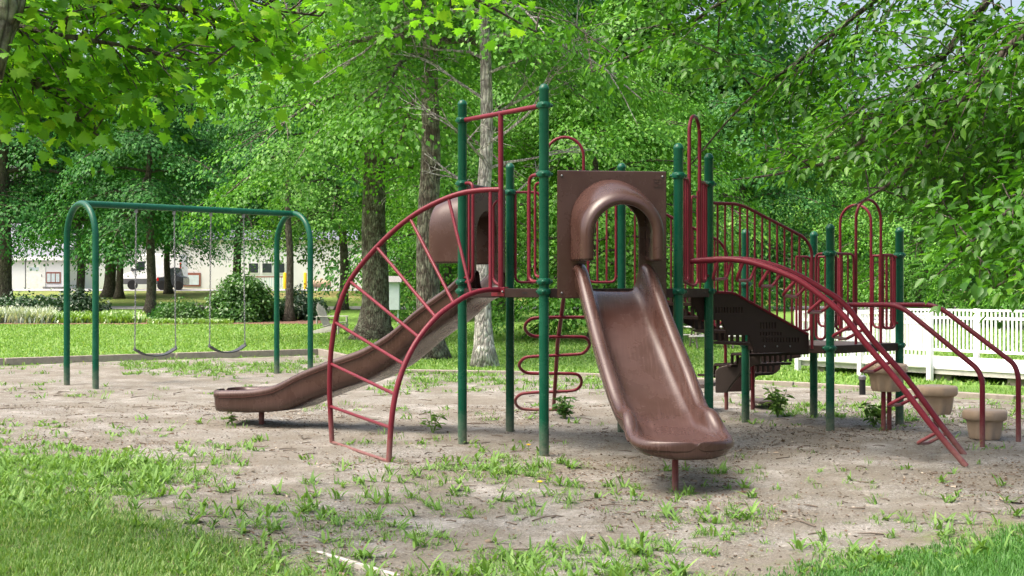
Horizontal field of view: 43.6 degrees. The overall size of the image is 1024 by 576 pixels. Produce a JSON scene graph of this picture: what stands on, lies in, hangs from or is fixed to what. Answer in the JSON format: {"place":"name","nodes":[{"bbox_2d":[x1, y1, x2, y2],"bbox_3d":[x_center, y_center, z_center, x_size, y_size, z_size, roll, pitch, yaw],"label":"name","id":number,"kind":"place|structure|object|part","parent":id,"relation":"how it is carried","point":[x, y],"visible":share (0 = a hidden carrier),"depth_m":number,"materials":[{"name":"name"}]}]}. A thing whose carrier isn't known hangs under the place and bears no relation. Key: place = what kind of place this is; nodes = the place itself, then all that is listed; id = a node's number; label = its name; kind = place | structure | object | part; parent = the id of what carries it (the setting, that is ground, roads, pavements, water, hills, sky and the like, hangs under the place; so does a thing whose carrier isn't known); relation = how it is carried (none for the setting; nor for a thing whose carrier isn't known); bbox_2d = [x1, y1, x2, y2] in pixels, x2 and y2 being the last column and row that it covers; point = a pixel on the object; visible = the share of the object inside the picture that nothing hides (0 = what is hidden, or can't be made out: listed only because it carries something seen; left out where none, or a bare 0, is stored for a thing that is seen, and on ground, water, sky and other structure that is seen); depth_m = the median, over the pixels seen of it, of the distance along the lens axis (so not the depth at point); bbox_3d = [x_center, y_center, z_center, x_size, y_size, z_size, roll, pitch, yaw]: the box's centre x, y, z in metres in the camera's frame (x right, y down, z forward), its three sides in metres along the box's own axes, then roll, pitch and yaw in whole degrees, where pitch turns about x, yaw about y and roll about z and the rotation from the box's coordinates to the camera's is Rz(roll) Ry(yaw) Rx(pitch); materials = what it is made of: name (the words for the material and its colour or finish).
{"place":"outdoors","nodes":[
{"label":"outdoors","id":0,"kind":"place"},
{"bbox_2d":[0,282,1023,575],"bbox_3d":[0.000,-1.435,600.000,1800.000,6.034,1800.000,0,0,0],"label":"ground","id":1,"kind":"structure","parent":0,"point":[144,388],"depth_m":11.31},
{"bbox_2d":[0,288,77,311],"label":"juniper","id":2,"kind":"object","parent":1,"relation":"on","point":[22,301],"visible":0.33,"depth_m":56.69,"materials":[{"name":"green plant"}]},
{"bbox_2d":[11,224,100,288],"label":"white garage","id":3,"kind":"structure","parent":1,"relation":"on","point":[51,275],"depth_m":101.00,"materials":[{"name":"white paint"}]},
{"bbox_2d":[26,262,45,288],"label":"door","id":4,"kind":"structure","parent":3,"relation":"in","point":[35,279],"depth_m":100.93,"materials":[{"name":"white paint"}]},
{"bbox_2d":[46,272,60,282],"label":"window","id":5,"kind":"structure","parent":3,"relation":"in","point":[51,277],"depth_m":100.93,"materials":[{"name":"white glass"}]},
{"bbox_2d":[0,16,155,301],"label":"broadleaf tree","id":6,"kind":"object","parent":1,"relation":"on","point":[6,261],"visible":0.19,"depth_m":63.25,"materials":[{"name":"green plant"}]},
{"bbox_2d":[45,281,111,311],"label":"juniper","id":7,"kind":"object","parent":1,"relation":"on","point":[80,301],"visible":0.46,"depth_m":58.58,"materials":[{"name":"plant"}]},
{"bbox_2d":[0,77,172,292],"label":"broadleaf tree","id":8,"kind":"object","parent":1,"relation":"on","point":[81,279],"visible":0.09,"depth_m":66.80,"materials":[{"name":"green plant"}]},
{"bbox_2d":[4,353,174,365],"bbox_3d":[-8.850,1.488,27.025,3.570,0.170,0.120,0,0,-37],"label":"edging timber","id":9,"kind":"object","parent":1,"relation":"on","point":[60,359],"visible":0.61,"depth_m":26.82,"materials":[{"name":"beige wood"}]},
{"bbox_2d":[12,47,219,297],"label":"broadleaf tree","id":10,"kind":"object","parent":1,"relation":"on","point":[109,286],"visible":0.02,"depth_m":78.70,"materials":[{"name":"green plant"}]},
{"bbox_2d":[32,116,201,298],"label":"broadleaf tree","id":11,"kind":"object","parent":1,"relation":"on","point":[119,291],"visible":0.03,"depth_m":76.83,"materials":[{"name":"green plant"}]},
{"bbox_2d":[14,28,250,314],"bbox_3d":[-15.835,-5.175,56.862,10.746,12.951,8.824,0,0,31],"label":"broadleaf tree","id":12,"kind":"object","parent":1,"relation":"on","point":[150,188],"visible":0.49,"depth_m":55.88,"materials":[{"name":"green plant"}]},
{"bbox_2d":[146,303,170,318],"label":"flowering shrub","id":13,"kind":"object","parent":1,"relation":"on","point":[153,312],"visible":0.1,"depth_m":52.78,"materials":[{"name":"green plant"}]},
{"bbox_2d":[0,478,321,575],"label":"lawn grass","id":14,"kind":"structure","parent":1,"relation":"on","point":[97,550],"depth_m":7.51,"materials":[{"name":"green plant"}]},
{"bbox_2d":[0,319,332,324],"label":"mulch bed","id":15,"kind":"object","parent":1,"relation":"on","point":[298,321],"visible":0.27,"depth_m":47.66,"materials":[{"name":"brown soil"}]},
{"bbox_2d":[0,305,59,322],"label":"variegated grass","id":16,"kind":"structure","parent":15,"relation":"on","point":[15,314],"depth_m":48.14,"materials":[{"name":"white plant"}]},
{"bbox_2d":[24,309,146,322],"bbox_3d":[-16.689,1.059,50.256,4.549,0.478,6.259,0,0,-17],"label":"lime groundcover","id":17,"kind":"object","parent":15,"relation":"on","point":[105,317],"visible":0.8,"depth_m":48.21,"materials":[{"name":"green plant"}]},
{"bbox_2d":[149,293,208,318],"bbox_3d":[-13.397,0.969,52.010,2.628,1.602,2.015,0,0,0],"label":"flowering shrub","id":18,"kind":"object","parent":15,"relation":"on","point":[192,312],"visible":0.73,"depth_m":51.73,"materials":[{"name":"green plant"}]},
{"bbox_2d":[147,318,233,323],"bbox_3d":[-12.208,1.195,48.188,3.644,0.219,1.805,0,0,0],"label":"sedum edging","id":19,"kind":"object","parent":15,"relation":"on","point":[186,321],"visible":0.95,"depth_m":47.60,"materials":[{"name":"green plant"}]},
{"bbox_2d":[203,262,280,322],"bbox_3d":[-10.421,0.409,49.570,2.793,2.922,2.958,0,0,38],"label":"yew shrub","id":20,"kind":"object","parent":15,"relation":"on","point":[229,302],"visible":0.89,"depth_m":49.02,"materials":[{"name":"green plant"}]},
{"bbox_2d":[238,278,284,320],"bbox_3d":[-9.985,0.672,50.443,2.630,2.239,2.276,0,0,0],"label":"yew shrub","id":21,"kind":"object","parent":15,"relation":"on","point":[281,311],"visible":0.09,"depth_m":50.40,"materials":[{"name":"green plant"}]},
{"bbox_2d":[203,7,386,320],"bbox_3d":[-8.453,-4.863,50.329,6.793,12.467,5.444,0,0,-31],"label":"broadleaf tree","id":22,"kind":"object","parent":15,"relation":"on","point":[288,314],"visible":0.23,"depth_m":49.87,"materials":[{"name":"green plant"}]},
{"bbox_2d":[280,281,331,319],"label":"juniper","id":23,"kind":"object","parent":15,"relation":"on","point":[300,300],"visible":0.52,"depth_m":51.06,"materials":[{"name":"green plant"}]},
{"bbox_2d":[99,105,235,293],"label":"broadleaf tree","id":24,"kind":"object","parent":1,"relation":"on","point":[168,288],"visible":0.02,"depth_m":83.80,"materials":[{"name":"green plant"}]},
{"bbox_2d":[64,200,312,388],"bbox_3d":[-5.373,0.115,21.607,4.129,3.027,1.202,0,0,-44],"label":"swing set","id":25,"kind":"object","parent":1,"relation":"on","point":[89,205],"visible":0.94,"depth_m":20.81,"materials":[{"name":"green metal"}]},
{"bbox_2d":[133,209,176,356],"bbox_3d":[-5.883,-0.095,21.121,0.781,2.423,0.150,0,0,-44],"label":"swing","id":26,"kind":"object","parent":25,"relation":"hanging from","point":[171,350],"visible":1,"depth_m":20.96,"materials":[{"name":"black rubber"}]},
{"bbox_2d":[208,213,246,352],"bbox_3d":[-4.905,-0.101,22.062,0.737,2.413,0.150,0,0,-44],"label":"swing","id":27,"kind":"object","parent":25,"relation":"hanging from","point":[241,347],"visible":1,"depth_m":21.98,"materials":[{"name":"black rubber"}]},
{"bbox_2d":[222,412,238,424],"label":"leafy weed","id":28,"kind":"object","parent":1,"relation":"on","point":[232,419],"visible":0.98,"depth_m":14.55,"materials":[{"name":"green plant"}]},
{"bbox_2d":[158,49,331,285],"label":"broadleaf tree","id":29,"kind":"object","parent":1,"relation":"on","point":[237,239],"visible":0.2,"depth_m":67.76,"materials":[{"name":"green plant"}]},
{"bbox_2d":[175,349,317,358],"bbox_3d":[-5.950,1.488,29.050,3.427,0.170,0.120,0,0,-33],"label":"edging timber","id":30,"kind":"object","parent":1,"relation":"on","point":[252,353],"visible":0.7,"depth_m":28.90,"materials":[{"name":"brown wood"}]},
{"bbox_2d":[0,0,550,177],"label":"overhanging maple","id":31,"kind":"object","parent":1,"relation":"on","point":[239,31],"visible":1,"depth_m":7.70,"materials":[{"name":"green plant"}]},
{"bbox_2d":[283,272,285,288],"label":"bollard","id":32,"kind":"object","parent":1,"relation":"on","point":[284,280],"visible":0.74,"depth_m":97.89,"materials":[{"name":"yellow metal"}]},
{"bbox_2d":[304,272,306,288],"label":"bollard","id":33,"kind":"object","parent":1,"relation":"on","point":[305,277],"visible":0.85,"depth_m":97.88,"materials":[{"name":"yellow metal"}]},
{"bbox_2d":[99,230,533,288],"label":"white motel","id":34,"kind":"structure","parent":1,"relation":"on","point":[200,279],"depth_m":112.00,"materials":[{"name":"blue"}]},
{"bbox_2d":[248,262,258,273],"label":"window","id":35,"kind":"structure","parent":34,"relation":"in","point":[253,269],"depth_m":111.91,"materials":[{"name":"black glass"}]},
{"bbox_2d":[261,262,272,273],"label":"window","id":36,"kind":"structure","parent":34,"relation":"in","point":[268,269],"depth_m":111.91,"materials":[{"name":"black glass"}]},
{"bbox_2d":[280,262,285,273],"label":"window","id":37,"kind":"structure","parent":34,"relation":"in","point":[282,266],"depth_m":111.91,"materials":[{"name":"white paint"}]},
{"bbox_2d":[313,278,330,288],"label":"gas tank","id":38,"kind":"object","parent":1,"relation":"on","point":[318,285],"visible":0.52,"depth_m":98.76,"materials":[{"name":"beige metal"}]},
{"bbox_2d":[245,37,412,309],"bbox_3d":[-8.236,-5.652,62.682,9.314,13.670,11.343,0,0,-19],"label":"broadleaf tree","id":39,"kind":"object","parent":1,"relation":"on","point":[322,213],"visible":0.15,"depth_m":61.72,"materials":[{"name":"green plant"}]},
{"bbox_2d":[313,303,348,333],"bbox_3d":[-5.775,0.955,40.534,1.050,1.019,0.840,0,0,18],"label":"adirondack chair","id":40,"kind":"object","parent":1,"relation":"on","point":[323,318],"visible":0.79,"depth_m":40.44,"materials":[{"name":"grey wood"}]},
{"bbox_2d":[318,349,346,358],"bbox_3d":[-3.900,1.488,28.300,0.120,0.170,3.566,0,0,-19],"label":"edging timber","id":41,"kind":"object","parent":1,"relation":"on","point":[323,352],"visible":0.47,"depth_m":28.96,"materials":[{"name":"beige wood"}]},
{"bbox_2d":[315,551,399,575],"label":"edging board","id":42,"kind":"object","parent":1,"relation":"on","point":[358,565],"visible":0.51,"depth_m":7.13,"materials":[{"name":"beige wood"}]},
{"bbox_2d":[176,0,558,340],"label":"broadleaf tree","id":43,"kind":"object","parent":1,"relation":"on","point":[374,321],"visible":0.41,"depth_m":36.08,"materials":[{"name":"green plant"}]},
{"bbox_2d":[389,276,402,323],"bbox_3d":[-4.377,0.455,47.000,0.680,1.840,0.560,0,0,0],"label":"notice box","id":44,"kind":"object","parent":1,"relation":"on","point":[394,292],"visible":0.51,"depth_m":46.83,"materials":[{"name":"white paint"}]},
{"bbox_2d":[301,6,553,295],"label":"broadleaf tree","id":45,"kind":"object","parent":1,"relation":"on","point":[329,277],"visible":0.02,"depth_m":81.59,"materials":[{"name":"green plant"}]},
{"bbox_2d":[209,0,654,359],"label":"broadleaf tree","id":46,"kind":"object","parent":1,"relation":"on","point":[428,128],"visible":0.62,"depth_m":28.30,"materials":[{"name":"green plant"}]},
{"bbox_2d":[419,410,447,432],"bbox_3d":[-0.842,1.434,13.743,0.283,0.272,0.195,0,0,24],"label":"leafy weed","id":47,"kind":"object","parent":1,"relation":"on","point":[434,418],"visible":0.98,"depth_m":13.74,"materials":[{"name":"green plant"}]},
{"bbox_2d":[329,67,556,321],"bbox_3d":[-2.611,-3.128,51.690,10.006,11.957,9.983,0,0,33],"label":"broadleaf tree","id":48,"kind":"object","parent":1,"relation":"on","point":[445,270],"visible":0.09,"depth_m":50.59,"materials":[{"name":"green plant"}]},
{"bbox_2d":[262,0,675,367],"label":"broadleaf tree","id":49,"kind":"object","parent":1,"relation":"on","point":[484,353],"visible":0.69,"depth_m":25.24,"materials":[{"name":"green plant"}]},
{"bbox_2d":[406,369,549,374],"bbox_3d":[-0.650,1.563,23.200,2.726,0.170,0.120,0,0,13],"label":"edging timber","id":50,"kind":"object","parent":1,"relation":"on","point":[480,371],"visible":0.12,"depth_m":23.16,"materials":[{"name":"beige wood"}]},
{"bbox_2d":[385,22,602,310],"bbox_3d":[-0.137,-5.982,61.953,11.940,14.390,9.805,0,0,14],"label":"broadleaf tree","id":51,"kind":"object","parent":1,"relation":"on","point":[498,100],"visible":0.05,"depth_m":60.14,"materials":[{"name":"green plant"}]},
{"bbox_2d":[0,354,1023,459],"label":"sand pit weeds","id":52,"kind":"object","parent":1,"relation":"on","point":[199,365],"visible":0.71,"depth_m":16.75,"materials":[{"name":"green plant"}]},
{"bbox_2d":[0,448,1023,575],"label":"broadleaf weeds","id":53,"kind":"object","parent":1,"relation":"on","point":[157,471],"visible":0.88,"depth_m":8.71,"materials":[{"name":"green plant"}]},
{"bbox_2d":[0,404,1023,575],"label":"leaf litter","id":54,"kind":"object","parent":1,"relation":"on","point":[692,480],"visible":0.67,"depth_m":10.93,"materials":[{"name":"plant"}]},
{"bbox_2d":[9,0,1023,287],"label":"woods","id":55,"kind":"object","parent":1,"relation":"on","point":[789,48],"visible":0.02,"depth_m":126.93,"materials":[{"name":"green plant"}]},
{"bbox_2d":[440,32,643,266],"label":"broadleaf tree","id":56,"kind":"object","parent":1,"relation":"on","point":[555,257],"depth_m":67.06,"materials":[{"name":"green plant"}]},
{"bbox_2d":[456,0,647,287],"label":"broadleaf tree","id":57,"kind":"object","parent":1,"relation":"on","point":[601,2],"visible":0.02,"depth_m":83.47,"materials":[{"name":"green plant"}]},
{"bbox_2d":[552,396,577,418],"bbox_3d":[0.627,1.422,15.309,0.317,0.296,0.332,0,0,0],"label":"leafy weed","id":58,"kind":"object","parent":1,"relation":"on","point":[562,407],"visible":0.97,"depth_m":15.28,"materials":[{"name":"green plant"}]},
{"bbox_2d":[552,371,600,377],"bbox_3d":[1.650,1.563,22.250,2.262,0.170,0.120,0,0,34],"label":"edging timber","id":59,"kind":"object","parent":1,"relation":"on","point":[589,374],"visible":0.07,"depth_m":22.39,"materials":[{"name":"beige wood"}]},
{"bbox_2d":[451,25,755,341],"bbox_3d":[2.627,-2.309,36.971,8.681,10.397,8.701,0,0,37],"label":"broadleaf tree","id":60,"kind":"object","parent":1,"relation":"on","point":[557,128],"visible":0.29,"depth_m":36.13,"materials":[{"name":"green plant"}]},
{"bbox_2d":[213,84,1020,489],"bbox_3d":[1.293,-0.127,13.730,6.925,3.547,7.217,0,0,-34],"label":"playground structure","id":61,"kind":"object","parent":1,"relation":"on","point":[661,404],"visible":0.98,"depth_m":12.62,"materials":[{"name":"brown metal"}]},
{"bbox_2d":[518,44,788,328],"bbox_3d":[5.396,-2.920,46.294,9.745,11.645,9.723,0,0,18],"label":"broadleaf tree","id":62,"kind":"object","parent":1,"relation":"on","point":[669,68],"visible":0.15,"depth_m":45.06,"materials":[{"name":"green plant"}]},
{"bbox_2d":[519,0,804,290],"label":"broadleaf tree","id":63,"kind":"object","parent":1,"relation":"on","point":[618,26],"visible":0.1,"depth_m":79.68,"materials":[{"name":"green plant"}]},
{"bbox_2d":[683,326,740,348],"bbox_3d":[5.136,1.256,33.000,1.332,0.578,1.232,0,0,-3],"label":"picnic table","id":64,"kind":"object","parent":1,"relation":"on","point":[694,336],"visible":0.39,"depth_m":32.76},
{"bbox_2d":[608,24,824,299],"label":"broadleaf tree","id":65,"kind":"object","parent":1,"relation":"on","point":[736,86],"visible":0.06,"depth_m":75.83,"materials":[{"name":"green plant"}]},
{"bbox_2d":[697,377,793,385],"bbox_3d":[3.550,1.563,20.975,2.234,0.170,0.120,0,0,33],"label":"edging timber","id":66,"kind":"object","parent":1,"relation":"on","point":[784,383],"visible":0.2,"depth_m":20.48,"materials":[{"name":"beige wood"}]},
{"bbox_2d":[497,0,1023,329],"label":"overhanging tree","id":67,"kind":"object","parent":1,"relation":"on","point":[959,112],"visible":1,"depth_m":11.08,"materials":[{"name":"green plant"}]},
{"bbox_2d":[667,88,858,311],"bbox_3d":[11.800,-3.759,63.869,10.326,12.520,10.493,0,0,27],"label":"broadleaf tree","id":68,"kind":"object","parent":1,"relation":"on","point":[746,140],"visible":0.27,"depth_m":62.27,"materials":[{"name":"green plant"}]},
{"bbox_2d":[762,387,794,416],"bbox_3d":[3.216,1.375,15.586,0.370,0.390,0.392,0,0,-39],"label":"leafy weed","id":69,"kind":"object","parent":1,"relation":"on","point":[777,400],"visible":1,"depth_m":15.56,"materials":[{"name":"green plant"}]},
{"bbox_2d":[756,115,911,305],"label":"broadleaf tree","id":70,"kind":"object","parent":1,"relation":"on","point":[841,184],"visible":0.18,"depth_m":70.18,"materials":[{"name":"green plant"}]},
{"bbox_2d":[804,309,894,368],"bbox_3d":[6.579,0.998,24.828,2.800,1.200,0.090,0,0,-37],"label":"picket fence","id":71,"kind":"object","parent":1,"relation":"on","point":[876,310],"visible":0.16,"depth_m":25.12,"materials":[{"name":"white paint"}]},
{"bbox_2d":[858,375,865,394],"bbox_3d":[5.119,1.428,18.700,0.112,0.340,0.112,0,0,0],"label":"path light","id":72,"kind":"object","parent":1,"relation":"on","point":[862,384],"visible":0.91,"depth_m":18.66,"materials":[{"name":"black plastic"}]},
{"bbox_2d":[794,310,933,380],"bbox_3d":[6.204,0.998,22.792,0.090,1.200,2.990,0,0,-36],"label":"picket fence","id":73,"kind":"object","parent":1,"relation":"on","point":[860,361],"visible":0.38,"depth_m":22.23,"materials":[{"name":"white paint"}]},
{"bbox_2d":[858,403,886,426],"bbox_3d":[4.096,1.433,14.486,0.416,0.276,0.369,0,0,32],"label":"leafy weed","id":74,"kind":"object","parent":1,"relation":"on","point":[875,412],"visible":0.81,"depth_m":14.44,"materials":[{"name":"green plant"}]},
{"bbox_2d":[865,363,907,430],"bbox_3d":[4.080,1.206,13.950,0.434,0.785,0.434,0,0,-22],"label":"stepping pod","id":75,"kind":"object","parent":1,"relation":"on","point":[882,381],"visible":0.56,"depth_m":13.86,"materials":[{"name":"beige plastic"}]},
{"bbox_2d":[794,382,1015,399],"bbox_3d":[5.750,1.563,19.050,0.120,0.170,3.567,0,0,-44],"label":"edging timber","id":76,"kind":"object","parent":1,"relation":"on","point":[972,395],"visible":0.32,"depth_m":18.28,"materials":[{"name":"beige wood"}]},
{"bbox_2d":[818,133,999,321],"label":"broadleaf tree","id":77,"kind":"object","parent":1,"relation":"on","point":[918,292],"visible":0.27,"depth_m":49.37,"materials":[{"name":"green plant"}]},
{"bbox_2d":[801,354,1023,385],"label":"white deck","id":78,"kind":"structure","parent":1,"relation":"on","point":[948,366],"depth_m":21.83,"materials":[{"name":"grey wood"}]},
{"bbox_2d":[916,384,957,428],"bbox_3d":[4.488,1.310,13.550,0.434,0.575,0.434,0,0,-22],"label":"stepping pod","id":79,"kind":"object","parent":1,"relation":"on","point":[939,398],"visible":0.81,"depth_m":13.40,"materials":[{"name":"beige plastic"}]},
{"bbox_2d":[865,100,1023,312],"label":"broadleaf tree","id":80,"kind":"object","parent":1,"relation":"on","point":[971,283],"visible":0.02,"depth_m":61.27,"materials":[{"name":"green plant"}]},
{"bbox_2d":[894,308,1023,357],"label":"picket fence","id":81,"kind":"object","parent":1,"relation":"on","point":[976,318],"visible":0.56,"depth_m":24.22,"materials":[{"name":"white paint"}]},
{"bbox_2d":[920,102,1023,327],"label":"broadleaf tree","id":82,"kind":"object","parent":1,"relation":"on","point":[1004,305],"visible":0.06,"depth_m":44.18,"materials":[{"name":"green plant"}]},
{"bbox_2d":[962,408,1007,439],"bbox_3d":[4.876,1.421,13.200,0.434,0.355,0.434,0,0,22],"label":"stepping pod","id":83,"kind":"object","parent":1,"relation":"on","point":[995,419],"visible":0.87,"depth_m":13.06,"materials":[{"name":"beige plastic"}]},
{"bbox_2d":[0,323,1023,385],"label":"lawn grass","id":84,"kind":"structure","parent":0,"point":[78,330],"depth_m":34.40,"materials":[{"name":"green plant"}]},
{"bbox_2d":[0,386,1023,574],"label":"twigs","id":85,"kind":"object","parent":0,"point":[438,573],"visible":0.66,"depth_m":11.68,"materials":[{"name":"brown plant"}]},
{"bbox_2d":[12,289,1014,290],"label":"road","id":86,"kind":"structure","parent":0,"point":[173,289],"depth_m":89.18,"materials":[{"name":"grey asphalt"}]},
{"bbox_2d":[123,254,187,289],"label":"white van","id":87,"kind":"object","parent":86,"relation":"on","point":[130,280],"visible":0.5,"depth_m":92.00,"materials":[{"name":"paint"}]},
{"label":"side window","id":88,"kind":"part","parent":87,"relation":"part of","materials":[{"name":"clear glass"}]},
{"bbox_2d":[157,267,188,289],"bbox_3d":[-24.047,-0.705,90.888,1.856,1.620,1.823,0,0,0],"label":"dark car","id":89,"kind":"object","parent":86,"relation":"on","point":[181,279],"visible":0.74,"depth_m":90.00,"materials":[{"name":"grey paint"}]},
{"bbox_2d":[10,0,1023,279],"label":"sky","id":90,"kind":"structure","parent":0,"point":[1015,3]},
{"bbox_2d":[106,306,992,308],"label":"path","id":91,"kind":"structure","parent":0,"point":[142,307],"depth_m":65.67,"materials":[{"name":"grey concrete"}]},
{"bbox_2d":[759,522,1023,575],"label":"lush grass","id":92,"kind":"structure","parent":0,"point":[1005,566],"depth_m":7.08,"materials":[{"name":"green plant"}]},
{"bbox_2d":[866,384,1023,398],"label":"side grass","id":93,"kind":"structure","parent":0,"point":[1001,390],"depth_m":19.34,"materials":[{"name":"plant"}]}
]}

